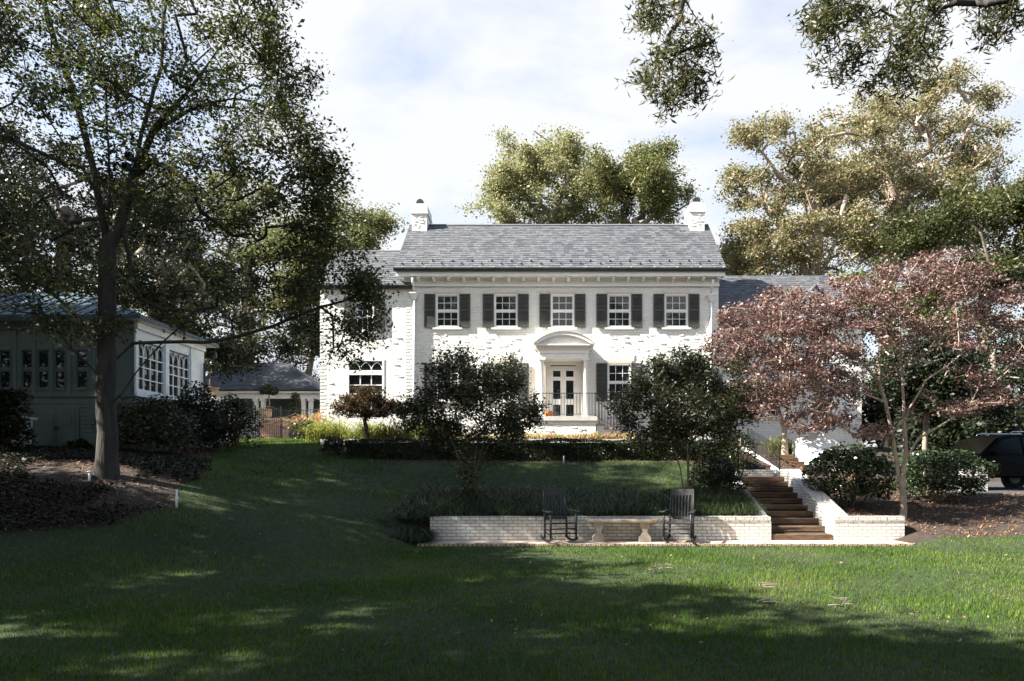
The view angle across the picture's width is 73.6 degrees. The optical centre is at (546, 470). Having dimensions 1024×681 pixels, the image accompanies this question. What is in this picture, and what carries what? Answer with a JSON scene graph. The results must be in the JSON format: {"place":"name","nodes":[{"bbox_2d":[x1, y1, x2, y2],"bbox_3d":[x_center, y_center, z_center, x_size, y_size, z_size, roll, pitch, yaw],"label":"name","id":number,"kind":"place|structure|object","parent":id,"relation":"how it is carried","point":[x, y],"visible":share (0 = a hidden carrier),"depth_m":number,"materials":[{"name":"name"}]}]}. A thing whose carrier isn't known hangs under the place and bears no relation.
{"place":"outdoors","nodes":[
{"label":"outdoors","id":0,"kind":"place"},
{"bbox_2d":[207,387,219,395],"bbox_3d":[-12.572,-2.921,25.500,0.673,0.380,0.663,0,0,0],"label":"urn","id":1,"kind":"object","parent":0,"point":[215,390],"visible":0.46,"depth_m":25.36,"materials":[{"name":"stone"}]},
{"bbox_2d":[205,358,221,386],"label":"topiary","id":2,"kind":"object","parent":1,"relation":"on","point":[215,367],"visible":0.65,"depth_m":25.43,"materials":[{"name":"green plant"}]},
{"bbox_2d":[0,439,1023,680],"bbox_3d":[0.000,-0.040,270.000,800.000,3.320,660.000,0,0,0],"label":"lawn","id":3,"kind":"structure","parent":0,"point":[301,530],"depth_m":9.06,"materials":[{"name":"green plant"}]},
{"bbox_2d":[119,166,319,362],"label":"broadleaf tree","id":4,"kind":"object","parent":3,"relation":"on","point":[233,258],"visible":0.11,"depth_m":44.46,"materials":[{"name":"green plant"}]},
{"bbox_2d":[215,392,266,446],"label":"shrub","id":5,"kind":"object","parent":3,"relation":"on","point":[238,405],"visible":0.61,"depth_m":23.89,"materials":[{"name":"green plant"}]},
{"bbox_2d":[206,363,319,439],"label":"pavilion","id":6,"kind":"structure","parent":3,"relation":"on","point":[287,379],"depth_m":37.12,"materials":[{"name":"stone"}]},
{"bbox_2d":[255,406,280,437],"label":"gate","id":7,"kind":"structure","parent":3,"relation":"on","point":[274,422],"depth_m":29.99,"materials":[{"name":"metal"}]},
{"bbox_2d":[264,304,319,400],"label":"evergreen","id":8,"kind":"object","parent":3,"relation":"on","point":[292,333],"visible":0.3,"depth_m":43.68,"materials":[{"name":"green plant"}]},
{"bbox_2d":[281,409,318,437],"bbox_3d":[-10.684,-2.040,29.888,1.898,1.320,0.225,0,0,12],"label":"iron fence","id":9,"kind":"object","parent":3,"relation":"on","point":[294,418],"visible":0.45,"depth_m":29.98,"materials":[{"name":"metal"}]},
{"bbox_2d":[282,418,321,438],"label":"shrub","id":10,"kind":"object","parent":3,"relation":"on","point":[300,422],"visible":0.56,"depth_m":28.28,"materials":[{"name":"green plant"}]},
{"bbox_2d":[288,422,320,441],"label":"perennial","id":11,"kind":"object","parent":3,"relation":"on","point":[306,435],"visible":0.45,"depth_m":25.70,"materials":[{"name":"plant"}]},
{"bbox_2d":[286,419,338,442],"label":"perennial","id":12,"kind":"object","parent":3,"relation":"on","point":[319,436],"visible":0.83,"depth_m":25.28,"materials":[{"name":"plant"}]},
{"bbox_2d":[238,179,410,313],"bbox_3d":[-12.768,-8.555,39.767,9.867,15.367,8.397,0,0,0],"label":"broadleaf tree","id":13,"kind":"object","parent":3,"relation":"on","point":[366,227],"visible":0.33,"depth_m":38.95,"materials":[{"name":"green plant"}]},
{"bbox_2d":[296,418,353,437],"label":"perennial","id":14,"kind":"object","parent":3,"relation":"on","point":[326,424],"visible":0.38,"depth_m":25.57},
{"bbox_2d":[318,435,349,454],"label":"shrub","id":15,"kind":"object","parent":3,"relation":"on","point":[329,444],"visible":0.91,"depth_m":22.44,"materials":[{"name":"green plant"}]},
{"bbox_2d":[1,448,1014,650],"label":"fallen leaves","id":16,"kind":"object","parent":3,"relation":"on","point":[917,638],"visible":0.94,"depth_m":8.73,"materials":[{"name":"plant"}]},
{"bbox_2d":[0,438,1023,542],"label":"planting bed","id":17,"kind":"object","parent":3,"relation":"on","point":[913,534],"visible":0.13,"depth_m":15.19,"materials":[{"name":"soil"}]},
{"bbox_2d":[0,387,38,450],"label":"shrub","id":18,"kind":"object","parent":17,"relation":"on","point":[13,424],"visible":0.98,"depth_m":16.46,"materials":[{"name":"green plant"}]},
{"bbox_2d":[11,416,37,445],"bbox_3d":[-14.784,-1.017,19.200,0.560,0.990,0.560,0,0,0],"label":"pedestal","id":19,"kind":"object","parent":17,"relation":"on","point":[32,419],"visible":0.18,"depth_m":19.26,"materials":[{"name":"concrete"}]},
{"bbox_2d":[0,103,155,293],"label":"evergreen","id":20,"kind":"object","parent":17,"relation":"on","point":[77,234],"visible":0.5,"depth_m":32.51,"materials":[{"name":"green plant"}]},
{"bbox_2d":[62,438,94,448],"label":"shrub","id":21,"kind":"object","parent":17,"relation":"on","point":[81,442],"visible":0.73,"depth_m":18.88,"materials":[{"name":"green plant"}]},
{"bbox_2d":[0,291,218,450],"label":"conservatory","id":22,"kind":"object","parent":17,"relation":"on","point":[56,383],"visible":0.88,"depth_m":20.00,"materials":[{"name":"paint"}]},
{"bbox_2d":[0,349,10,389],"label":"window","id":23,"kind":"structure","parent":22,"relation":"in","point":[5,354],"depth_m":20.05,"materials":[{"name":"glass"}]},
{"bbox_2d":[21,349,31,389],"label":"window","id":24,"kind":"structure","parent":22,"relation":"in","point":[26,354],"depth_m":20.05,"materials":[{"name":"glass"}]},
{"bbox_2d":[37,349,48,389],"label":"window","id":25,"kind":"structure","parent":22,"relation":"in","point":[42,354],"depth_m":20.05,"materials":[{"name":"glass"}]},
{"bbox_2d":[53,349,65,389],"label":"window","id":26,"kind":"structure","parent":22,"relation":"in","point":[59,361],"depth_m":20.04,"materials":[{"name":"glass"}]},
{"bbox_2d":[75,349,87,389],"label":"window","id":27,"kind":"structure","parent":22,"relation":"in","point":[81,368],"depth_m":20.04,"materials":[{"name":"glass"}]},
{"bbox_2d":[138,337,163,393],"bbox_3d":[-12.102,-3.176,20.850,0.065,1.548,1.460,0,0,0],"label":"arched window","id":28,"kind":"structure","parent":22,"relation":"in","point":[151,375],"depth_m":20.95,"materials":[{"name":"white paint"}]},
{"bbox_2d":[169,348,188,396],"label":"arched window","id":29,"kind":"structure","parent":22,"relation":"in","point":[178,360],"depth_m":22.43,"materials":[{"name":"white paint"}]},
{"bbox_2d":[0,445,275,530],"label":"ivy","id":30,"kind":"object","parent":17,"relation":"on","point":[176,463],"visible":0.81,"depth_m":13.20,"materials":[{"name":"green plant"}]},
{"bbox_2d":[90,393,205,453],"bbox_3d":[-11.127,-1.250,19.080,2.805,1.848,2.186,0,0,0],"label":"shrub","id":31,"kind":"object","parent":17,"relation":"on","point":[152,418],"visible":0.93,"depth_m":18.90,"materials":[{"name":"green plant"}]},
{"bbox_2d":[63,161,288,385],"bbox_3d":[-17.325,-7.626,31.938,9.047,13.523,8.257,0,0,0],"label":"evergreen","id":32,"kind":"object","parent":17,"relation":"on","point":[161,255],"visible":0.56,"depth_m":31.43,"materials":[{"name":"green plant"}]},
{"bbox_2d":[154,380,235,451],"bbox_3d":[-11.460,-1.706,21.664,3.282,2.482,2.828,0,0,0],"label":"shrub","id":33,"kind":"object","parent":17,"relation":"on","point":[186,405],"visible":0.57,"depth_m":21.30,"materials":[{"name":"green plant"}]},
{"bbox_2d":[0,0,412,479],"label":"oak tree","id":34,"kind":"object","parent":17,"relation":"on","point":[322,172],"visible":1,"depth_m":13.93,"materials":[{"name":"green plant"}]},
{"bbox_2d":[122,162,138,170],"bbox_3d":[-8.488,-6.177,13.929,0.168,0.150,0.341,0,0,24],"label":"floodlight","id":35,"kind":"object","parent":34,"relation":"attached to","point":[127,166],"visible":0.97,"depth_m":13.81,"materials":[{"name":"grey"}]},
{"bbox_2d":[124,152,138,160],"bbox_3d":[-8.432,-6.385,13.929,0.168,0.150,0.341,0,0,24],"label":"floodlight","id":36,"kind":"object","parent":34,"relation":"attached to","point":[127,155],"visible":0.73,"depth_m":13.80,"materials":[{"name":"grey"}]},
{"bbox_2d":[195,404,239,450],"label":"shrub","id":37,"kind":"object","parent":17,"relation":"on","point":[233,438],"visible":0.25,"depth_m":22.43,"materials":[{"name":"green plant"}]},
{"bbox_2d":[259,418,288,438],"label":"brick wall","id":38,"kind":"structure","parent":17,"relation":"on","point":[268,429],"depth_m":32.00,"materials":[{"name":"brick"}]},
{"bbox_2d":[260,409,271,417],"bbox_3d":[-13.316,-2.696,32.400,0.612,0.460,0.603,0,0,0],"label":"urn","id":39,"kind":"object","parent":38,"relation":"on","point":[268,413],"visible":0.76,"depth_m":32.20,"materials":[{"name":"ceramic"}]},
{"bbox_2d":[258,383,278,408],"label":"topiary","id":40,"kind":"object","parent":39,"relation":"on","point":[272,390],"visible":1,"depth_m":32.26,"materials":[{"name":"green plant"}]},
{"bbox_2d":[289,391,301,437],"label":"cone shrub","id":41,"kind":"object","parent":17,"relation":"on","point":[296,399],"visible":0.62,"depth_m":30.72,"materials":[{"name":"green plant"}]},
{"bbox_2d":[297,415,361,437],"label":"perennial","id":42,"kind":"object","parent":17,"relation":"on","point":[343,427],"visible":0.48,"depth_m":25.67,"materials":[{"name":"plant"}]},
{"bbox_2d":[313,423,346,436],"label":"perennial","id":43,"kind":"object","parent":17,"relation":"on","point":[330,431],"visible":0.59,"depth_m":25.57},
{"bbox_2d":[336,425,360,438],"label":"perennial","id":44,"kind":"object","parent":17,"relation":"on","point":[349,435],"visible":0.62,"depth_m":25.00,"materials":[{"name":"plant"}]},
{"bbox_2d":[313,419,384,438],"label":"perennial","id":45,"kind":"object","parent":17,"relation":"on","point":[363,432],"visible":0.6,"depth_m":24.53,"materials":[{"name":"plant"}]},
{"bbox_2d":[325,383,403,437],"bbox_3d":[-6.330,-2.034,24.470,2.836,2.272,2.304,0,0,24],"label":"japanese maple","id":46,"kind":"object","parent":17,"relation":"on","point":[361,401],"visible":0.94,"depth_m":24.21,"materials":[{"name":"brown plant"}]},
{"bbox_2d":[343,419,386,435],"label":"perennial","id":47,"kind":"object","parent":17,"relation":"on","point":[379,427],"visible":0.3,"depth_m":25.27,"materials":[{"name":"plant"}]},
{"bbox_2d":[347,425,397,438],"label":"perennial","id":48,"kind":"object","parent":17,"relation":"on","point":[378,436],"visible":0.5,"depth_m":24.60,"materials":[{"name":"plant"}]},
{"bbox_2d":[374,422,402,438],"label":"perennial","id":49,"kind":"object","parent":17,"relation":"on","point":[387,429],"visible":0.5,"depth_m":24.65,"materials":[{"name":"plant"}]},
{"bbox_2d":[367,418,417,438],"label":"perennial","id":50,"kind":"object","parent":17,"relation":"on","point":[396,431],"visible":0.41,"depth_m":24.61,"materials":[{"name":"plant"}]},
{"bbox_2d":[386,340,551,496],"bbox_3d":[-1.905,-1.087,17.229,4.111,4.438,2.592,0,0,0],"label":"crape myrtle","id":51,"kind":"object","parent":17,"relation":"on","point":[511,423],"visible":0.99,"depth_m":16.90,"materials":[{"name":"green plant"}]},
{"bbox_2d":[320,439,737,443],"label":"garden kerb","id":52,"kind":"structure","parent":17,"relation":"on","point":[321,441],"depth_m":24.50,"materials":[{"name":"concrete"}]},
{"bbox_2d":[341,437,744,475],"bbox_3d":[-0.090,-0.284,22.272,12.958,1.668,1.043,0,0,0],"label":"hedge","id":53,"kind":"object","parent":17,"relation":"on","point":[573,449],"visible":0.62,"depth_m":21.95,"materials":[{"name":"green plant"}]},
{"bbox_2d":[373,482,775,544],"bbox_3d":[0.833,0.949,16.187,9.840,1.303,4.758,0,0,0],"label":"ground cover","id":54,"kind":"object","parent":17,"relation":"on","point":[421,505],"visible":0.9,"depth_m":15.80,"materials":[{"name":"plant"}]},
{"bbox_2d":[532,393,635,437],"bbox_3d":[1.504,-2.010,28.268,4.197,2.220,2.257,0,0,0],"label":"porch","id":55,"kind":"object","parent":17,"relation":"on","point":[567,425],"visible":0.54,"depth_m":27.20,"materials":[{"name":"white brick"}]},
{"bbox_2d":[430,516,770,539],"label":"retaining wall","id":56,"kind":"structure","parent":17,"relation":"on","point":[531,528],"depth_m":15.15,"materials":[{"name":"brick"}]},
{"bbox_2d":[602,342,776,492],"bbox_3d":[3.529,-1.183,17.038,4.214,4.085,3.352,0,0,-38],"label":"crape myrtle","id":57,"kind":"object","parent":17,"relation":"on","point":[718,398],"visible":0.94,"depth_m":16.81,"materials":[{"name":"green plant"}]},
{"bbox_2d":[686,455,754,491],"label":"mounding shrub","id":58,"kind":"object","parent":17,"relation":"on","point":[715,469],"visible":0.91,"depth_m":18.00,"materials":[{"name":"green plant"}]},
{"bbox_2d":[722,430,758,469],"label":"boxwood","id":59,"kind":"object","parent":17,"relation":"on","point":[740,451],"visible":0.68,"depth_m":21.65,"materials":[{"name":"green plant"}]},
{"bbox_2d":[733,481,766,515],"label":"cheek wall","id":60,"kind":"structure","parent":17,"relation":"on","point":[760,513],"depth_m":16.26,"materials":[{"name":"brick"}]},
{"bbox_2d":[735,470,772,476],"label":"landing wall","id":61,"kind":"structure","parent":17,"relation":"on","point":[761,473],"depth_m":20.40,"materials":[{"name":"brick"}]},
{"bbox_2d":[742,447,779,476],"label":"cheek wall","id":62,"kind":"structure","parent":17,"relation":"on","point":[776,471],"depth_m":22.55,"materials":[{"name":"white brick"}]},
{"bbox_2d":[747,427,779,470],"bbox_3d":[7.556,-0.815,23.850,0.045,1.630,3.535,0,0,0],"label":"handrail","id":63,"kind":"object","parent":62,"relation":"on","point":[758,440],"visible":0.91,"depth_m":23.70,"materials":[{"name":"metal"}]},
{"bbox_2d":[739,476,832,539],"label":"garden steps","id":64,"kind":"structure","parent":17,"relation":"on","point":[792,517],"depth_m":16.79,"materials":[{"name":"wood"}]},
{"bbox_2d":[697,283,877,454],"bbox_3d":[9.173,-3.706,25.631,7.330,6.662,4.145,0,0,0],"label":"dogwood","id":65,"kind":"object","parent":17,"relation":"on","point":[785,424],"visible":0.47,"depth_m":25.29,"materials":[{"name":"pink plant"}]},
{"bbox_2d":[761,455,823,474],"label":"steps","id":66,"kind":"structure","parent":17,"relation":"on","point":[789,459],"depth_m":23.95,"materials":[{"name":"brick"}]},
{"bbox_2d":[780,469,847,533],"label":"cheek wall","id":67,"kind":"structure","parent":17,"relation":"on","point":[823,506],"depth_m":17.02,"materials":[{"name":"brick"}]},
{"bbox_2d":[792,431,841,469],"bbox_3d":[10.100,-0.689,25.050,1.777,1.578,1.700,0,0,0],"label":"bulkhead","id":68,"kind":"object","parent":17,"relation":"on","point":[812,445],"visible":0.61,"depth_m":24.92,"materials":[{"name":"white paint"}]},
{"bbox_2d":[801,440,899,506],"bbox_3d":[7.900,0.112,17.813,2.351,1.897,2.118,0,0,19],"label":"clipped shrub","id":69,"kind":"object","parent":17,"relation":"on","point":[836,461],"visible":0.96,"depth_m":17.37,"materials":[{"name":"green plant"}]},
{"bbox_2d":[701,245,1023,519],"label":"dogwood","id":70,"kind":"object","parent":17,"relation":"on","point":[819,329],"visible":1,"depth_m":15.87,"materials":[{"name":"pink plant"}]},
{"bbox_2d":[830,516,904,539],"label":"retaining wall","id":71,"kind":"structure","parent":17,"relation":"on","point":[867,527],"depth_m":15.15,"materials":[{"name":"brick"}]},
{"bbox_2d":[862,380,914,449],"bbox_3d":[16.799,-2.892,34.053,3.510,3.906,2.702,0,0,-25],"label":"laurel","id":72,"kind":"object","parent":17,"relation":"on","point":[875,406],"visible":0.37,"depth_m":33.55,"materials":[{"name":"green plant"}]},
{"bbox_2d":[829,263,1007,447],"bbox_3d":[19.724,-6.047,36.884,9.679,10.360,8.200,0,0,0],"label":"understory tree","id":73,"kind":"object","parent":17,"relation":"on","point":[853,273],"visible":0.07,"depth_m":36.16,"materials":[{"name":"green plant"}]},
{"bbox_2d":[888,403,969,456],"bbox_3d":[16.277,-1.632,29.006,3.596,2.779,3.313,0,0,0],"label":"laurel","id":74,"kind":"object","parent":17,"relation":"on","point":[914,431],"visible":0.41,"depth_m":28.46,"materials":[{"name":"green plant"}]},
{"bbox_2d":[858,329,1023,485],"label":"understory tree","id":75,"kind":"object","parent":17,"relation":"on","point":[942,383],"visible":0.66,"depth_m":19.67,"materials":[{"name":"green plant"}]},
{"bbox_2d":[861,167,1023,361],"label":"broadleaf tree","id":76,"kind":"object","parent":17,"relation":"on","point":[948,225],"visible":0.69,"depth_m":37.05,"materials":[{"name":"green plant"}]},
{"bbox_2d":[887,448,1001,500],"bbox_3d":[10.763,0.163,18.500,2.831,1.560,2.329,0,0,0],"label":"clipped shrub","id":77,"kind":"object","parent":17,"relation":"on","point":[934,462],"visible":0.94,"depth_m":18.12,"materials":[{"name":"green plant"}]},
{"bbox_2d":[896,310,1023,449],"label":"understory tree","id":78,"kind":"object","parent":17,"relation":"on","point":[1016,378],"visible":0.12,"depth_m":31.76,"materials":[{"name":"green plant"}]},
{"bbox_2d":[933,408,1023,450],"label":"laurel","id":79,"kind":"object","parent":17,"relation":"on","point":[977,426],"visible":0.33,"depth_m":27.49,"materials":[{"name":"green plant"}]},
{"bbox_2d":[995,390,1023,433],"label":"laurel","id":80,"kind":"object","parent":17,"relation":"on","point":[1020,409],"visible":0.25,"depth_m":27.63,"materials":[{"name":"green plant"}]},
{"bbox_2d":[455,122,614,223],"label":"broadleaf tree","id":81,"kind":"object","parent":3,"relation":"on","point":[526,177],"visible":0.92,"depth_m":45.68,"materials":[{"name":"green plant"}]},
{"bbox_2d":[315,197,861,448],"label":"house","id":82,"kind":"structure","parent":3,"relation":"on","point":[597,309],"depth_m":29.40,"materials":[{"name":"white brick"}]},
{"bbox_2d":[347,359,383,414],"bbox_3d":[-7.734,-3.597,29.275,1.608,2.398,0.130,0,0,0],"label":"tall window","id":83,"kind":"structure","parent":82,"relation":"in","point":[365,376],"depth_m":29.32,"materials":[{"name":"white paint"}]},
{"bbox_2d":[356,301,376,333],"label":"window","id":84,"kind":"structure","parent":82,"relation":"in","point":[358,309],"depth_m":29.28,"materials":[{"name":"white paint"}]},
{"bbox_2d":[435,362,458,402],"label":"window","id":85,"kind":"structure","parent":82,"relation":"in","point":[435,362],"depth_m":29.45,"materials":[{"name":"white paint"}]},
{"bbox_2d":[433,292,461,329],"bbox_3d":[-4.248,-6.887,29.415,1.260,1.596,0.170,0,0,0],"label":"window","id":86,"kind":"structure","parent":82,"relation":"in","point":[447,303],"depth_m":29.45,"materials":[{"name":"white paint"}]},
{"bbox_2d":[491,292,519,329],"bbox_3d":[-1.735,-6.887,29.415,1.260,1.596,0.170,0,0,0],"label":"window","id":87,"kind":"structure","parent":82,"relation":"in","point":[505,303],"depth_m":29.44,"materials":[{"name":"white paint"}]},
{"bbox_2d":[493,362,518,402],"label":"window","id":88,"kind":"structure","parent":82,"relation":"in","point":[498,398],"depth_m":29.44,"materials":[{"name":"white paint"}]},
{"bbox_2d":[550,368,562,415],"bbox_3d":[0.460,-3.315,29.483,0.552,2.250,0.045,0,0,0],"label":"door","id":89,"kind":"structure","parent":82,"relation":"in","point":[556,374],"depth_m":29.47,"materials":[{"name":"white paint"}]},
{"bbox_2d":[548,292,576,329],"bbox_3d":[0.706,-6.887,29.415,1.260,1.596,0.170,0,0,0],"label":"window","id":90,"kind":"structure","parent":82,"relation":"in","point":[562,303],"depth_m":29.45,"materials":[{"name":"white paint"}]},
{"bbox_2d":[563,368,575,415],"bbox_3d":[1.020,-3.315,29.483,0.552,2.250,0.045,0,0,0],"label":"door","id":91,"kind":"structure","parent":82,"relation":"in","point":[569,374],"depth_m":29.47,"materials":[{"name":"white paint"}]},
{"bbox_2d":[605,362,632,402],"bbox_3d":[3.146,-3.807,29.415,1.260,1.787,0.170,0,0,0],"label":"window","id":92,"kind":"structure","parent":82,"relation":"in","point":[614,369],"depth_m":29.45,"materials":[{"name":"white paint"}]},
{"bbox_2d":[605,292,633,329],"bbox_3d":[3.146,-6.887,29.415,1.260,1.596,0.170,0,0,0],"label":"window","id":93,"kind":"structure","parent":82,"relation":"in","point":[618,303],"depth_m":29.44,"materials":[{"name":"white paint"}]},
{"bbox_2d":[662,292,690,329],"bbox_3d":[5.601,-6.887,29.415,1.260,1.596,0.170,0,0,0],"label":"window","id":94,"kind":"structure","parent":82,"relation":"in","point":[675,303],"depth_m":29.44,"materials":[{"name":"white paint"}]},
{"bbox_2d":[764,395,784,419],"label":"window","id":95,"kind":"structure","parent":82,"relation":"in","point":[771,412],"depth_m":31.03,"materials":[{"name":"white paint"}]},
{"bbox_2d":[551,131,705,223],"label":"broadleaf tree","id":96,"kind":"object","parent":3,"relation":"on","point":[649,181],"visible":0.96,"depth_m":43.17,"materials":[{"name":"green plant"}]},
{"bbox_2d":[417,543,915,546],"bbox_3d":[2.789,1.664,14.413,10.992,0.272,0.170,0,0,0],"label":"patio edging","id":97,"kind":"object","parent":3,"relation":"on","point":[666,544],"visible":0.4,"depth_m":14.35,"materials":[{"name":"stone"}]},
{"bbox_2d":[719,243,794,275],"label":"broadleaf tree","id":98,"kind":"object","parent":3,"relation":"on","point":[757,261],"visible":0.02,"depth_m":48.23,"materials":[{"name":"green plant"}]},
{"bbox_2d":[707,102,918,279],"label":"broadleaf tree","id":99,"kind":"object","parent":3,"relation":"on","point":[799,253],"visible":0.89,"depth_m":42.47,"materials":[{"name":"green plant"}]},
{"bbox_2d":[613,0,1023,125],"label":"willow oak","id":100,"kind":"object","parent":3,"relation":"on","point":[826,18],"visible":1,"depth_m":7.95,"materials":[{"name":"green plant"}]},
{"bbox_2d":[805,50,1023,446],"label":"broadleaf tree","id":101,"kind":"object","parent":3,"relation":"on","point":[958,156],"visible":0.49,"depth_m":44.62,"materials":[{"name":"yellow-green leaf"},{"name":"pale bark"}]},
{"bbox_2d":[0,0,1023,446],"label":"sky","id":102,"kind":"structure","parent":0,"point":[417,87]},
{"bbox_2d":[429,540,907,545],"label":"patio","id":103,"kind":"structure","parent":0,"point":[671,541],"depth_m":14.89,"materials":[{"name":"stone"}]},
{"bbox_2d":[540,489,580,541],"bbox_3d":[0.280,0.958,14.720,0.729,1.120,0.716,0,0,-20],"label":"rocking chair","id":104,"kind":"object","parent":103,"relation":"on","point":[553,492],"visible":1,"depth_m":14.90,"materials":[{"name":"black wood"}]},
{"bbox_2d":[586,519,656,541],"bbox_3d":[1.639,1.298,14.910,1.520,0.485,0.380,0,0,0],"label":"stone bench","id":105,"kind":"object","parent":103,"relation":"on","point":[643,535],"visible":1,"depth_m":14.76,"materials":[{"name":"stone"}]},
{"bbox_2d":[660,489,696,541],"bbox_3d":[2.878,0.958,14.720,0.729,1.120,0.716,0,0,22],"label":"rocking chair","id":106,"kind":"object","parent":103,"relation":"on","point":[681,492],"visible":1,"depth_m":14.90,"materials":[{"name":"black wood"}]},
{"bbox_2d":[876,477,1023,494],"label":"driveway","id":107,"kind":"structure","parent":0,"point":[996,487],"depth_m":20.48,"materials":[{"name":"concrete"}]},
{"bbox_2d":[907,431,1023,487],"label":"parked car","id":108,"kind":"object","parent":107,"relation":"on","point":[1005,451],"visible":0.32,"depth_m":20.52,"materials":[{"name":"black paint"}]},
{"bbox_2d":[959,463,987,490],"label":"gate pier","id":109,"kind":"structure","parent":107,"relation":"on","point":[986,486],"depth_m":19.90,"materials":[{"name":"brick"}]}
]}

